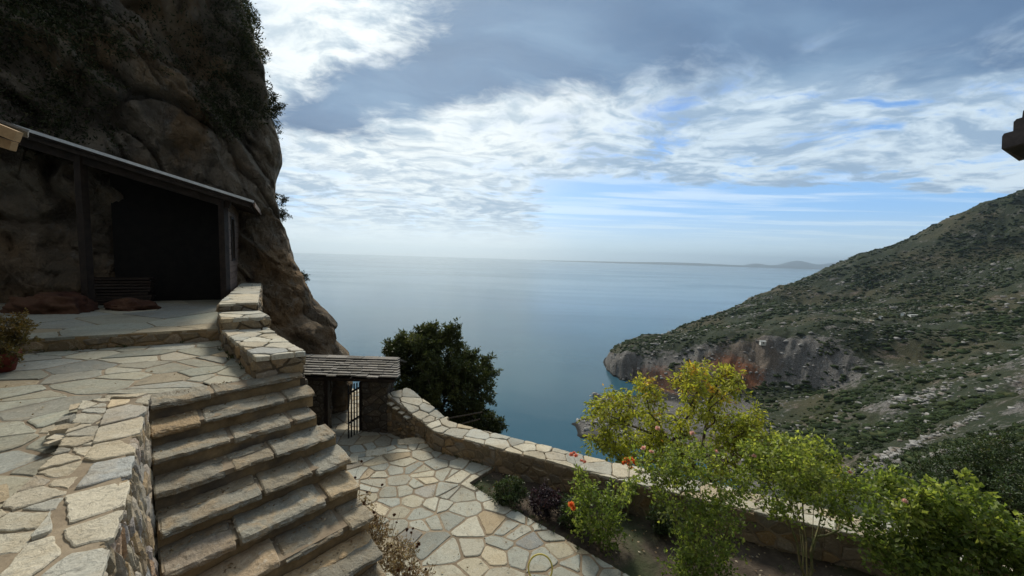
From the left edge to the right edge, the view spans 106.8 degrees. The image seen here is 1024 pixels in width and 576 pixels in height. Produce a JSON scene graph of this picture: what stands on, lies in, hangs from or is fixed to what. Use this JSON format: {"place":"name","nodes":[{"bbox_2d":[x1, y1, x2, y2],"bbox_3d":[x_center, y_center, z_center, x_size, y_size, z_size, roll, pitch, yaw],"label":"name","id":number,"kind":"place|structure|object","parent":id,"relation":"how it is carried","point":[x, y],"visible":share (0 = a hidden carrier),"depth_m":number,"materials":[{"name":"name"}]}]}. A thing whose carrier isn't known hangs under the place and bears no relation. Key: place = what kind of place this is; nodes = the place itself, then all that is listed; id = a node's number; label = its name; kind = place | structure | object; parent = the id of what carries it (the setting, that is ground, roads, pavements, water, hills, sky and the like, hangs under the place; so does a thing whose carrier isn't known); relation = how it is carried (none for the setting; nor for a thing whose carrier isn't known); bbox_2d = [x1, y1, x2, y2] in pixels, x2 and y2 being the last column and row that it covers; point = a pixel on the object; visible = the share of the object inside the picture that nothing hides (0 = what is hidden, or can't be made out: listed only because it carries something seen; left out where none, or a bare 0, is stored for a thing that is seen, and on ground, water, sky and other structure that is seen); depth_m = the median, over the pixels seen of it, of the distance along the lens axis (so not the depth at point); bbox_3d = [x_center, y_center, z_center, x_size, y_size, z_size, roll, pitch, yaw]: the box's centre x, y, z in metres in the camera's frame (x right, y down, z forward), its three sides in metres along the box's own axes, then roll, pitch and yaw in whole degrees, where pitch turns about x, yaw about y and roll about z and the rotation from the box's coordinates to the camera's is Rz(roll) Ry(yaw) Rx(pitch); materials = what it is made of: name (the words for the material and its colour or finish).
{"place":"outdoors","nodes":[
{"label":"outdoors","id":0,"kind":"place"},
{"bbox_2d":[0,119,28,150],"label":"roof corner","id":1,"kind":"object","parent":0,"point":[12,132],"visible":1,"depth_m":3.13,"materials":[{"name":"brown wood"}]},
{"bbox_2d":[0,341,260,507],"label":"terrace paving","id":2,"kind":"structure","parent":0,"point":[79,376],"depth_m":4.80,"materials":[{"name":"stone"}]},
{"bbox_2d":[0,349,22,372],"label":"flower pot","id":3,"kind":"object","parent":2,"relation":"on","point":[7,361],"visible":0.66,"depth_m":5.00,"materials":[{"name":"red ceramic"}]},
{"bbox_2d":[0,307,42,367],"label":"potted bush","id":4,"kind":"object","parent":3,"relation":"in","point":[15,332],"visible":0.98,"depth_m":5.12,"materials":[{"name":"green plant"}]},
{"bbox_2d":[0,299,220,353],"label":"shelter platform","id":5,"kind":"structure","parent":2,"relation":"on","point":[177,321],"depth_m":6.99,"materials":[{"name":"stone"}]},
{"bbox_2d":[0,291,98,313],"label":"boulder","id":6,"kind":"object","parent":5,"relation":"on","point":[66,302],"visible":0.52,"depth_m":8.02,"materials":[{"name":"brown stone"}]},
{"bbox_2d":[94,277,155,303],"bbox_3d":[-9.859,0.060,9.538,1.287,0.656,0.342,-1,6,-30],"label":"plank pile","id":7,"kind":"object","parent":5,"relation":"on","point":[107,289],"visible":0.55,"depth_m":9.48,"materials":[{"name":"brown wood"}]},
{"bbox_2d":[0,123,261,301],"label":"wooden shelter","id":8,"kind":"object","parent":5,"relation":"on","point":[172,235],"visible":0.91,"depth_m":10.02,"materials":[{"name":"brown wood"}]},
{"bbox_2d":[103,297,161,310],"bbox_3d":[-8.960,0.404,8.896,1.153,0.375,0.755,2,5,0],"label":"boulder","id":9,"kind":"object","parent":5,"relation":"on","point":[128,304],"visible":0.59,"depth_m":8.72,"materials":[{"name":"brown stone"}]},
{"bbox_2d":[216,283,262,323],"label":"parapet wall","id":10,"kind":"structure","parent":5,"relation":"on","point":[244,296],"depth_m":7.95,"materials":[{"name":"stone"}]},
{"bbox_2d":[153,500,158,570],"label":"ground","id":11,"kind":"structure","parent":0,"point":[156,556],"depth_m":6.62,"materials":[{"name":"brown soil"}]},
{"bbox_2d":[300,376,307,385],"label":"retaining wall","id":12,"kind":"structure","parent":11,"relation":"on","point":[303,381],"depth_m":5.32,"materials":[{"name":"stone"}]},
{"bbox_2d":[217,310,270,346],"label":"parapet wall","id":13,"kind":"structure","parent":12,"relation":"on","point":[253,319],"depth_m":6.78,"materials":[{"name":"stone"}]},
{"bbox_2d":[221,327,305,378],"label":"parapet wall","id":14,"kind":"structure","parent":12,"relation":"on","point":[263,353],"depth_m":5.39,"materials":[{"name":"stone"}]},
{"bbox_2d":[331,429,400,456],"bbox_3d":[-3.955,4.146,8.958,3.552,0.418,2.751,2,5,0],"label":"gate landing","id":15,"kind":"object","parent":11,"relation":"on","point":[360,443],"visible":0.24,"depth_m":9.67,"materials":[{"name":"stone"}]},
{"bbox_2d":[304,354,406,438],"bbox_3d":[-4.652,3.022,10.784,3.386,2.128,2.295,2,5,0],"label":"gate shelter","id":16,"kind":"object","parent":15,"relation":"on","point":[375,377],"visible":0.47,"depth_m":10.12,"materials":[{"name":"grey stone"}]},
{"bbox_2d":[350,437,424,463],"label":"edge stones","id":17,"kind":"object","parent":15,"relation":"on","point":[383,451],"visible":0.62,"depth_m":8.85,"materials":[{"name":"beige stone"}]},
{"bbox_2d":[387,388,444,439],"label":"side wall","id":18,"kind":"structure","parent":11,"relation":"on","point":[418,410],"depth_m":9.87,"materials":[{"name":"stone"}]},
{"bbox_2d":[387,402,410,418],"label":"ledge slabs","id":19,"kind":"structure","parent":18,"relation":"on","point":[397,408],"depth_m":9.77,"materials":[{"name":"stone"}]},
{"bbox_2d":[425,417,1012,575],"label":"garden parapet","id":20,"kind":"structure","parent":11,"relation":"on","point":[527,461],"depth_m":7.35,"materials":[{"name":"stone"}]},
{"bbox_2d":[0,0,352,499],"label":"rock cliff","id":21,"kind":"structure","parent":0,"point":[39,251],"depth_m":10.60,"materials":[{"name":"brown stone"}]},
{"bbox_2d":[0,0,280,162],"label":"cliff scrub","id":22,"kind":"object","parent":21,"relation":"on","point":[57,24],"visible":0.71,"depth_m":9.87,"materials":[{"name":"green plant"}]},
{"bbox_2d":[244,5,260,25],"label":"cliff bush","id":23,"kind":"object","parent":21,"relation":"on","point":[254,16],"visible":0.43,"depth_m":13.26,"materials":[{"name":"green plant"}]},
{"bbox_2d":[257,42,271,64],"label":"cliff bush","id":24,"kind":"object","parent":21,"relation":"on","point":[266,49],"visible":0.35,"depth_m":13.46,"materials":[{"name":"green plant"}]},
{"bbox_2d":[268,90,287,118],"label":"cliff bush","id":25,"kind":"object","parent":21,"relation":"on","point":[275,105],"visible":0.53,"depth_m":13.52,"materials":[{"name":"green plant"}]},
{"bbox_2d":[272,119,283,138],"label":"cliff bush","id":26,"kind":"object","parent":21,"relation":"on","point":[276,127],"visible":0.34,"depth_m":13.49,"materials":[{"name":"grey plant"}]},
{"bbox_2d":[275,192,288,207],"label":"cliff bush","id":27,"kind":"object","parent":21,"relation":"on","point":[283,200],"visible":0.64,"depth_m":13.73,"materials":[{"name":"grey plant"}]},
{"bbox_2d":[279,205,292,222],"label":"cliff bush","id":28,"kind":"object","parent":21,"relation":"on","point":[282,213],"visible":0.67,"depth_m":13.80,"materials":[{"name":"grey plant"}]},
{"bbox_2d":[301,270,309,281],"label":"cliff bush","id":29,"kind":"object","parent":21,"relation":"on","point":[306,277],"visible":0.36,"depth_m":13.24,"materials":[{"name":"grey plant"}]},
{"bbox_2d":[331,389,358,429],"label":"path","id":30,"kind":"structure","parent":0,"point":[339,420],"depth_m":11.22,"materials":[{"name":"stone"}]},
{"bbox_2d":[347,443,628,575],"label":"terrace","id":31,"kind":"structure","parent":0,"point":[483,536],"depth_m":6.55,"materials":[{"name":"stone"}]},
{"bbox_2d":[0,393,159,575],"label":"stone wall","id":32,"kind":"structure","parent":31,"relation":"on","point":[80,503],"depth_m":2.47,"materials":[{"name":"beige stone"}]},
{"bbox_2d":[149,372,386,575],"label":"stone staircase","id":33,"kind":"structure","parent":31,"relation":"on","point":[245,546],"depth_m":3.87,"materials":[{"name":"beige stone"}]},
{"bbox_2d":[1,343,578,574],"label":"leaf litter","id":34,"kind":"object","parent":31,"relation":"on","point":[256,478],"visible":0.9,"depth_m":4.05,"materials":[{"name":"brown plant"}]},
{"bbox_2d":[34,339,598,556],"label":"weeds","id":35,"kind":"object","parent":31,"relation":"on","point":[480,487],"visible":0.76,"depth_m":6.51,"materials":[{"name":"green plant"}]},
{"bbox_2d":[362,484,383,527],"bbox_3d":[-2.275,3.523,5.818,0.505,1.085,0.488,5,6,31],"label":"dried plant","id":36,"kind":"object","parent":31,"relation":"on","point":[369,500],"visible":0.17,"depth_m":5.89,"materials":[{"name":"brown plant"}]},
{"bbox_2d":[367,513,385,551],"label":"dried plant","id":37,"kind":"object","parent":31,"relation":"on","point":[373,526],"visible":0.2,"depth_m":5.53,"materials":[{"name":"brown plant"}]},
{"bbox_2d":[370,511,399,565],"bbox_3d":[-1.829,3.621,5.321,0.496,0.997,0.442,5,6,35],"label":"dried plant","id":38,"kind":"object","parent":31,"relation":"on","point":[381,538],"visible":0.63,"depth_m":5.32,"materials":[{"name":"brown plant"}]},
{"bbox_2d":[378,527,416,575],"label":"dried plant","id":39,"kind":"object","parent":31,"relation":"on","point":[389,566],"visible":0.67,"depth_m":5.07,"materials":[{"name":"brown plant"}]},
{"bbox_2d":[391,531,422,575],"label":"dried plant","id":40,"kind":"object","parent":31,"relation":"on","point":[412,562],"visible":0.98,"depth_m":4.82,"materials":[{"name":"brown plant"}]},
{"bbox_2d":[407,561,436,575],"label":"dried plant","id":41,"kind":"object","parent":31,"relation":"on","point":[424,571],"visible":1,"depth_m":4.76,"materials":[{"name":"brown plant"}]},
{"bbox_2d":[528,553,552,575],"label":"garden hose","id":42,"kind":"object","parent":31,"relation":"on","point":[533,556],"visible":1,"depth_m":5.52,"materials":[{"name":"yellow rubber"}]},
{"bbox_2d":[293,253,821,489],"bbox_3d":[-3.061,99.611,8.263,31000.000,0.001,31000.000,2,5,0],"label":"sea","id":43,"kind":"structure","parent":0,"point":[550,333],"depth_m":747.84,"materials":[{"name":"liquid"}]},
{"bbox_2d":[244,0,1023,264],"label":"sky","id":44,"kind":"structure","parent":0,"point":[727,132],"materials":[{"name":"blue"}]},
{"bbox_2d":[473,471,877,575],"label":"garden soil","id":45,"kind":"structure","parent":0,"point":[633,562],"depth_m":6.17,"materials":[{"name":"brown soil"}]},
{"bbox_2d":[491,474,529,508],"bbox_3d":[-0.044,3.832,7.177,0.624,0.617,0.754,5,6,36],"label":"garden shrub","id":46,"kind":"object","parent":45,"relation":"on","point":[508,492],"visible":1,"depth_m":7.13,"materials":[{"name":"green plant"}]},
{"bbox_2d":[527,478,563,521],"bbox_3d":[0.620,3.902,6.924,0.709,0.626,0.650,2,5,0],"label":"garden shrub","id":47,"kind":"object","parent":45,"relation":"on","point":[550,501],"visible":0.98,"depth_m":6.85,"materials":[{"name":"purple plant"}]},
{"bbox_2d":[556,493,588,530],"bbox_3d":[1.065,3.895,6.597,0.567,0.695,0.664,1,5,-11],"label":"garden shrub","id":48,"kind":"object","parent":45,"relation":"on","point":[564,517],"visible":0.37,"depth_m":6.55,"materials":[{"name":"green plant"}]},
{"bbox_2d":[562,451,637,560],"bbox_3d":[1.433,3.476,6.148,1.202,1.703,0.824,2,5,0],"label":"rose bush","id":49,"kind":"object","parent":45,"relation":"on","point":[592,522],"visible":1,"depth_m":6.09,"materials":[{"name":"green plant"}]},
{"bbox_2d":[618,456,640,516],"bbox_3d":[2.179,3.630,7.020,0.420,1.146,0.437,2,5,0],"label":"rose bush","id":50,"kind":"object","parent":45,"relation":"on","point":[633,478],"visible":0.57,"depth_m":6.95,"materials":[{"name":"green plant"}]},
{"bbox_2d":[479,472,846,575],"bbox_3d":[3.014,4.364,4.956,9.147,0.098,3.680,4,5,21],"label":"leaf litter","id":51,"kind":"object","parent":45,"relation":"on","point":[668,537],"visible":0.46,"depth_m":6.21,"materials":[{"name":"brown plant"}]},
{"bbox_2d":[645,499,685,537],"bbox_3d":[2.663,4.021,6.612,0.571,0.593,0.662,-3,6,-42],"label":"garden shrub","id":52,"kind":"object","parent":45,"relation":"on","point":[662,528],"visible":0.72,"depth_m":6.54,"materials":[{"name":"green plant"}]},
{"bbox_2d":[475,472,876,575],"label":"weeds","id":53,"kind":"object","parent":45,"relation":"on","point":[622,527],"visible":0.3,"depth_m":6.88,"materials":[{"name":"green plant"}]},
{"bbox_2d":[620,426,760,575],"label":"rose bush","id":54,"kind":"object","parent":45,"relation":"on","point":[698,548],"visible":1,"depth_m":5.49,"materials":[{"name":"green plant"}]},
{"bbox_2d":[724,426,890,575],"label":"tree","id":55,"kind":"object","parent":45,"relation":"on","point":[787,460],"visible":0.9,"depth_m":5.52,"materials":[{"name":"green plant"}]},
{"bbox_2d":[846,455,990,575],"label":"rose bush","id":56,"kind":"object","parent":45,"relation":"on","point":[905,551],"visible":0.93,"depth_m":4.72,"materials":[{"name":"green plant"}]},
{"bbox_2d":[919,467,1023,575],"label":"shrub","id":57,"kind":"object","parent":45,"relation":"on","point":[1005,544],"visible":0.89,"depth_m":4.46,"materials":[{"name":"green plant"}]},
{"bbox_2d":[541,260,824,268],"bbox_3d":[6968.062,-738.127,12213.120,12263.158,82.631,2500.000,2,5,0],"label":"hills","id":58,"kind":"structure","parent":0,"point":[758,266],"depth_m":11389.58,"materials":[{"name":"grey"}]},
{"bbox_2d":[748,261,836,266],"bbox_3d":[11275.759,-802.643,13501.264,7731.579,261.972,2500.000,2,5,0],"label":"hills","id":59,"kind":"structure","parent":0,"point":[797,263],"depth_m":12951.56,"materials":[{"name":"grey"}]},
{"bbox_2d":[572,191,1023,532],"bbox_3d":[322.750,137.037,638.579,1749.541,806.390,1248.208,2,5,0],"label":"hills","id":60,"kind":"structure","parent":0,"point":[998,411],"depth_m":288.36,"materials":[{"name":"green plant"}]},
{"bbox_2d":[380,316,508,433],"bbox_3d":[-2.174,3.284,12.846,4.275,4.722,2.792,2,5,0],"label":"evergreen tree","id":61,"kind":"object","parent":60,"relation":"on","point":[431,377],"visible":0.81,"depth_m":12.34,"materials":[{"name":"green plant"}]},
{"bbox_2d":[449,411,482,423],"bbox_3d":[-1.627,4.275,11.287,1.558,1.056,0.111,0,5,-22],"label":"pole rail","id":62,"kind":"object","parent":60,"relation":"on","point":[466,415],"visible":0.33,"depth_m":11.38,"materials":[{"name":"grey wood"}]},
{"bbox_2d":[576,357,683,444],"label":"shore rocks","id":63,"kind":"object","parent":60,"relation":"on","point":[595,420],"visible":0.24,"depth_m":222.28,"materials":[{"name":"grey stone"}]},
{"bbox_2d":[577,358,851,504],"bbox_3d":[5.857,5.366,11.379,7.995,6.518,2.639,2,5,0],"label":"yellowing tree","id":64,"kind":"object","parent":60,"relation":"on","point":[738,428],"visible":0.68,"depth_m":11.00,"materials":[{"name":"green plant"}]},
{"bbox_2d":[759,340,765,345],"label":"chapel","id":65,"kind":"structure","parent":60,"relation":"on","point":[762,342],"depth_m":292.83,"materials":[{"name":"white stone"}]},
{"bbox_2d":[583,258,1023,497],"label":"hill rocks","id":66,"kind":"object","parent":60,"relation":"on","point":[801,344],"visible":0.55,"depth_m":284.95,"materials":[{"name":"grey stone"}]},
{"bbox_2d":[609,189,1023,452],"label":"scrub","id":67,"kind":"object","parent":60,"relation":"on","point":[830,411],"visible":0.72,"depth_m":294.67,"materials":[{"name":"green plant"}]},
{"bbox_2d":[614,398,1023,497],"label":"scrub","id":68,"kind":"object","parent":60,"relation":"on","point":[909,459],"visible":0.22,"depth_m":134.39,"materials":[{"name":"green plant"}]},
{"bbox_2d":[853,318,874,322],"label":"ring wall","id":69,"kind":"structure","parent":60,"relation":"on","point":[871,321],"depth_m":304.07,"materials":[{"name":"stone"}]},
{"bbox_2d":[831,412,984,480],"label":"rock outcrop","id":70,"kind":"object","parent":60,"relation":"on","point":[913,443],"visible":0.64,"depth_m":131.32,"materials":[{"name":"grey stone"}]},
{"bbox_2d":[869,377,963,409],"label":"rock outcrop","id":71,"kind":"object","parent":60,"relation":"on","point":[901,397],"visible":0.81,"depth_m":190.26,"materials":[{"name":"grey stone"}]},
{"bbox_2d":[871,433,997,478],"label":"rock outcrop","id":72,"kind":"object","parent":60,"relation":"on","point":[943,452],"visible":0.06,"depth_m":82.46,"materials":[{"name":"grey stone"}]},
{"bbox_2d":[884,428,1023,536],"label":"dark bush","id":73,"kind":"object","parent":60,"relation":"on","point":[1001,476],"visible":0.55,"depth_m":11.95,"materials":[{"name":"green plant"}]},
{"bbox_2d":[968,373,1023,392],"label":"rock outcrop","id":74,"kind":"object","parent":60,"relation":"on","point":[987,387],"visible":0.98,"depth_m":168.79,"materials":[{"name":"grey stone"}]},
{"bbox_2d":[1002,110,1023,160],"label":"tiled roof corner","id":75,"kind":"object","parent":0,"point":[1013,143],"visible":1,"depth_m":4.07,"materials":[{"name":"ceramic"}]}
]}

